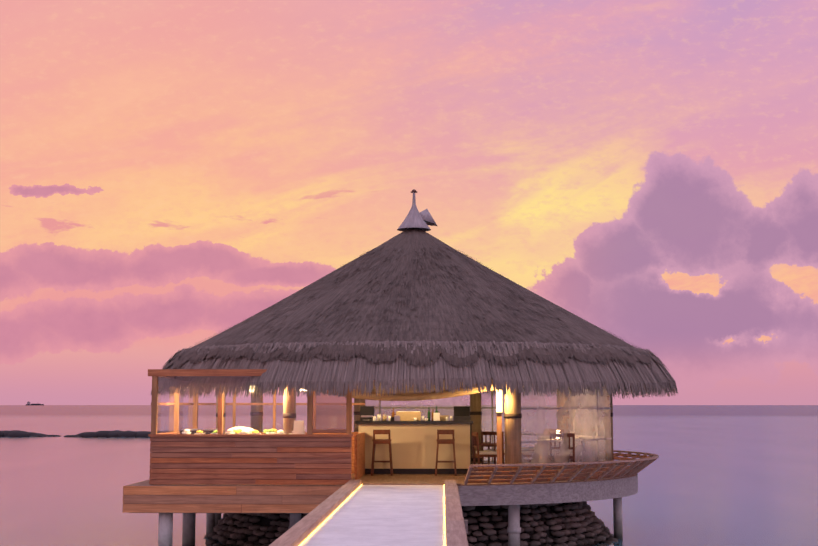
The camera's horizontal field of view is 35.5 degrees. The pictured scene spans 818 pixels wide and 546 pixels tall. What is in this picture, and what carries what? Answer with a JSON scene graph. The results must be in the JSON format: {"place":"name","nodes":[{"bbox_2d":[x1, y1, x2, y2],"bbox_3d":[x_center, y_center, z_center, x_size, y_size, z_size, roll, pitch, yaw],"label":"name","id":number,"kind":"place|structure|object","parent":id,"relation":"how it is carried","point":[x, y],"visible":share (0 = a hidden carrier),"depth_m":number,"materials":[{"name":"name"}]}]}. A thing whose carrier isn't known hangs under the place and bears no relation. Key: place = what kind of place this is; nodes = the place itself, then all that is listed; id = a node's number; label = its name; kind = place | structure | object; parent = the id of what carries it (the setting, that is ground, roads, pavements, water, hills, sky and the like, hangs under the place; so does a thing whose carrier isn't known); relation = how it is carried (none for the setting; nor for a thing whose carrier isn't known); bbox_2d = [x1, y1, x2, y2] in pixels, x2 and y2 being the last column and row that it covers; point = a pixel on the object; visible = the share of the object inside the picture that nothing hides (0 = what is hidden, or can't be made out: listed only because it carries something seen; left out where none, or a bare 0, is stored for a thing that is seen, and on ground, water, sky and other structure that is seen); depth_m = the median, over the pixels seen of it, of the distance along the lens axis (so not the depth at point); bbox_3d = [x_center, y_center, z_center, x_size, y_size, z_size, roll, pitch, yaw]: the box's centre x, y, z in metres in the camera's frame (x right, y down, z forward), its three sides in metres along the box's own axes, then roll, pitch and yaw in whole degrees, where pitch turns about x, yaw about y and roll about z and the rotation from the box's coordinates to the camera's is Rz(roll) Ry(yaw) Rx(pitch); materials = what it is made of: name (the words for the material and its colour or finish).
{"place":"outdoors","nodes":[
{"label":"outdoors","id":0,"kind":"place"},
{"bbox_2d":[122,479,342,512],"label":"platform","id":1,"kind":"structure","parent":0,"point":[145,496],"depth_m":23.90,"materials":[{"name":"brown wood"}]},
{"bbox_2d":[0,405,817,545],"bbox_3d":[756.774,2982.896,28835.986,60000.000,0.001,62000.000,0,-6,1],"label":"sea","id":2,"kind":"structure","parent":0,"point":[729,475],"depth_m":55.54,"materials":[{"name":"liquid"}]},
{"bbox_2d":[0,430,173,436],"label":"breakwater","id":3,"kind":"object","parent":2,"relation":"in","point":[19,433],"visible":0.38,"depth_m":118.84,"materials":[{"name":"grey stone"}]},
{"bbox_2d":[269,480,468,545],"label":"walkway","id":4,"kind":"structure","parent":2,"relation":"in","point":[387,515],"depth_m":16.78,"materials":[{"name":"white wood"}]},
{"bbox_2d":[299,484,445,545],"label":"led rope lights","id":5,"kind":"object","parent":4,"relation":"on","point":[349,496],"visible":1,"depth_m":16.32},
{"bbox_2d":[158,497,622,545],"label":"piles","id":6,"kind":"object","parent":2,"relation":"in","point":[165,531],"visible":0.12,"depth_m":25.16,"materials":[{"name":"concrete"}]},
{"bbox_2d":[351,462,637,505],"bbox_3d":[0.118,4.730,29.194,10.060,0.447,10.060,0,-6,1],"label":"round deck","id":7,"kind":"object","parent":6,"relation":"on","point":[508,493],"visible":0.31,"depth_m":25.08,"materials":[{"name":"grey concrete"}]},
{"bbox_2d":[148,369,364,484],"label":"wooden wall","id":8,"kind":"structure","parent":7,"relation":"on","point":[311,456],"depth_m":24.38,"materials":[{"name":"brown wood"}]},
{"bbox_2d":[180,421,304,433],"bbox_3d":[-3.369,3.539,25.467,2.730,1.209,1.739,0,-6,1],"label":"food","id":9,"kind":"object","parent":8,"relation":"in","point":[244,430],"depth_m":25.61,"materials":[{"name":"yellow food"}]},
{"bbox_2d":[371,430,392,475],"bbox_3d":[-0.583,3.886,27.711,0.470,0.985,0.420,0,-6,1],"label":"bar stool","id":10,"kind":"object","parent":7,"relation":"on","point":[381,441],"visible":1,"depth_m":27.55,"materials":[{"name":"brown wood"}]},
{"bbox_2d":[355,421,472,473],"bbox_3d":[0.124,3.864,28.368,2.580,1.160,0.900,0,-6,1],"label":"bar counter","id":11,"kind":"object","parent":7,"relation":"on","point":[414,446],"visible":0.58,"depth_m":28.07,"materials":[{"name":"beige painted panel"},{"name":"black stone"}]},
{"bbox_2d":[360,406,470,420],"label":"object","id":12,"kind":"object","parent":11,"relation":"on","point":[461,413],"visible":1,"depth_m":28.30,"materials":[{"name":"grey metal"}]},
{"bbox_2d":[169,227,666,387],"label":"thatched roof","id":13,"kind":"structure","parent":7,"relation":"on","point":[439,313],"depth_m":26.34,"materials":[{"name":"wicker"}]},
{"bbox_2d":[300,382,495,400],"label":"ceiling","id":14,"kind":"structure","parent":13,"relation":"hanging from","point":[411,395],"depth_m":25.48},
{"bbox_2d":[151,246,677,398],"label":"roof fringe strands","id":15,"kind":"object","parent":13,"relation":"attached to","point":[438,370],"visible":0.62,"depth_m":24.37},
{"bbox_2d":[397,189,436,231],"bbox_3d":[0.220,-1.475,29.917,1.058,0.960,0.797,5,-8,-38],"label":"roof finial","id":16,"kind":"object","parent":13,"relation":"on","point":[423,219],"visible":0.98,"depth_m":29.73,"materials":[{"name":"grey metal"}]},
{"bbox_2d":[435,430,456,475],"bbox_3d":[0.796,3.882,27.675,0.470,0.985,0.420,0,-6,1],"label":"bar stool","id":17,"kind":"object","parent":7,"relation":"on","point":[445,441],"visible":0.96,"depth_m":27.52,"materials":[{"name":"brown wood"}]},
{"bbox_2d":[472,432,496,471],"bbox_3d":[1.681,3.923,27.775,0.556,0.923,0.540,1,-6,-8],"label":"chair","id":18,"kind":"object","parent":7,"relation":"on","point":[476,444],"visible":0.75,"depth_m":27.57,"materials":[{"name":"brown wood"}]},
{"bbox_2d":[365,384,611,477],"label":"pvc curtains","id":19,"kind":"object","parent":7,"relation":"on","point":[584,421],"visible":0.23,"depth_m":27.74,"materials":[{"name":"plastic"}]},
{"bbox_2d":[481,431,504,466],"bbox_3d":[1.947,4.018,28.698,0.540,0.923,0.559,-2,-6,21],"label":"chair","id":20,"kind":"object","parent":7,"relation":"on","point":[485,433],"visible":0.54,"depth_m":28.54,"materials":[{"name":"brown wood"}]},
{"bbox_2d":[375,389,611,478],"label":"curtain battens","id":21,"kind":"object","parent":7,"relation":"on","point":[492,408],"visible":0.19,"depth_m":32.38,"materials":[{"name":"brown"}]},
{"bbox_2d":[496,388,502,466],"bbox_3d":[1.784,3.043,25.247,0.130,2.150,0.150,0,-6,1],"label":"lamp post","id":22,"kind":"object","parent":7,"relation":"on","point":[499,412],"visible":0.71,"depth_m":25.21,"materials":[{"name":"brown wood"}]},
{"bbox_2d":[532,437,582,469],"bbox_3d":[3.216,3.920,27.695,1.073,0.910,1.081,0,-6,1],"label":"dining table","id":23,"kind":"object","parent":7,"relation":"on","point":[568,450],"depth_m":27.24,"materials":[{"name":"wood"}]},
{"bbox_2d":[548,431,567,438],"bbox_3d":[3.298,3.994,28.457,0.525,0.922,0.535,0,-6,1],"label":"tableware","id":24,"kind":"object","parent":23,"relation":"on","point":[557,432],"depth_m":28.73,"materials":[{"name":"white ceramic"}]},
{"bbox_2d":[464,450,658,484],"bbox_3d":[3.818,4.235,28.231,3.318,0.402,9.856,-2,-6,15],"label":"bench rail","id":25,"kind":"object","parent":7,"relation":"on","point":[569,472],"visible":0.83,"depth_m":24.91,"materials":[{"name":"brown wood"}]},
{"bbox_2d":[548,433,574,473],"bbox_3d":[3.207,3.834,26.917,0.525,0.922,0.535,0,-6,1],"label":"dining chair","id":26,"kind":"object","parent":7,"relation":"on","point":[571,455],"visible":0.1,"depth_m":26.70,"materials":[{"name":"brown wood"}]},
{"bbox_2d":[204,501,617,545],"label":"stone base","id":27,"kind":"object","parent":2,"relation":"in","point":[568,524],"visible":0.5,"depth_m":26.27,"materials":[{"name":"black stone"}]},
{"bbox_2d":[0,0,817,404],"label":"sky","id":28,"kind":"structure","parent":0,"point":[173,172],"materials":[{"name":"pink"}]},
{"bbox_2d":[216,385,613,482],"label":"columns","id":29,"kind":"structure","parent":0,"point":[512,413],"depth_m":25.68,"materials":[{"name":"brown wood"}]},
{"bbox_2d":[521,447,533,461],"bbox_3d":[2.823,4.193,30.385,0.535,0.922,0.525,0,-6,1],"label":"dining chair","id":30,"kind":"object","parent":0,"point":[527,449],"depth_m":30.16,"materials":[{"name":"brown wood"}]},
{"bbox_2d":[521,451,537,466],"bbox_3d":[2.500,3.906,27.608,0.535,0.922,0.525,0,-6,1],"label":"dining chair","id":31,"kind":"object","parent":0,"point":[524,454],"depth_m":27.37,"materials":[{"name":"brown wood"}]}
]}

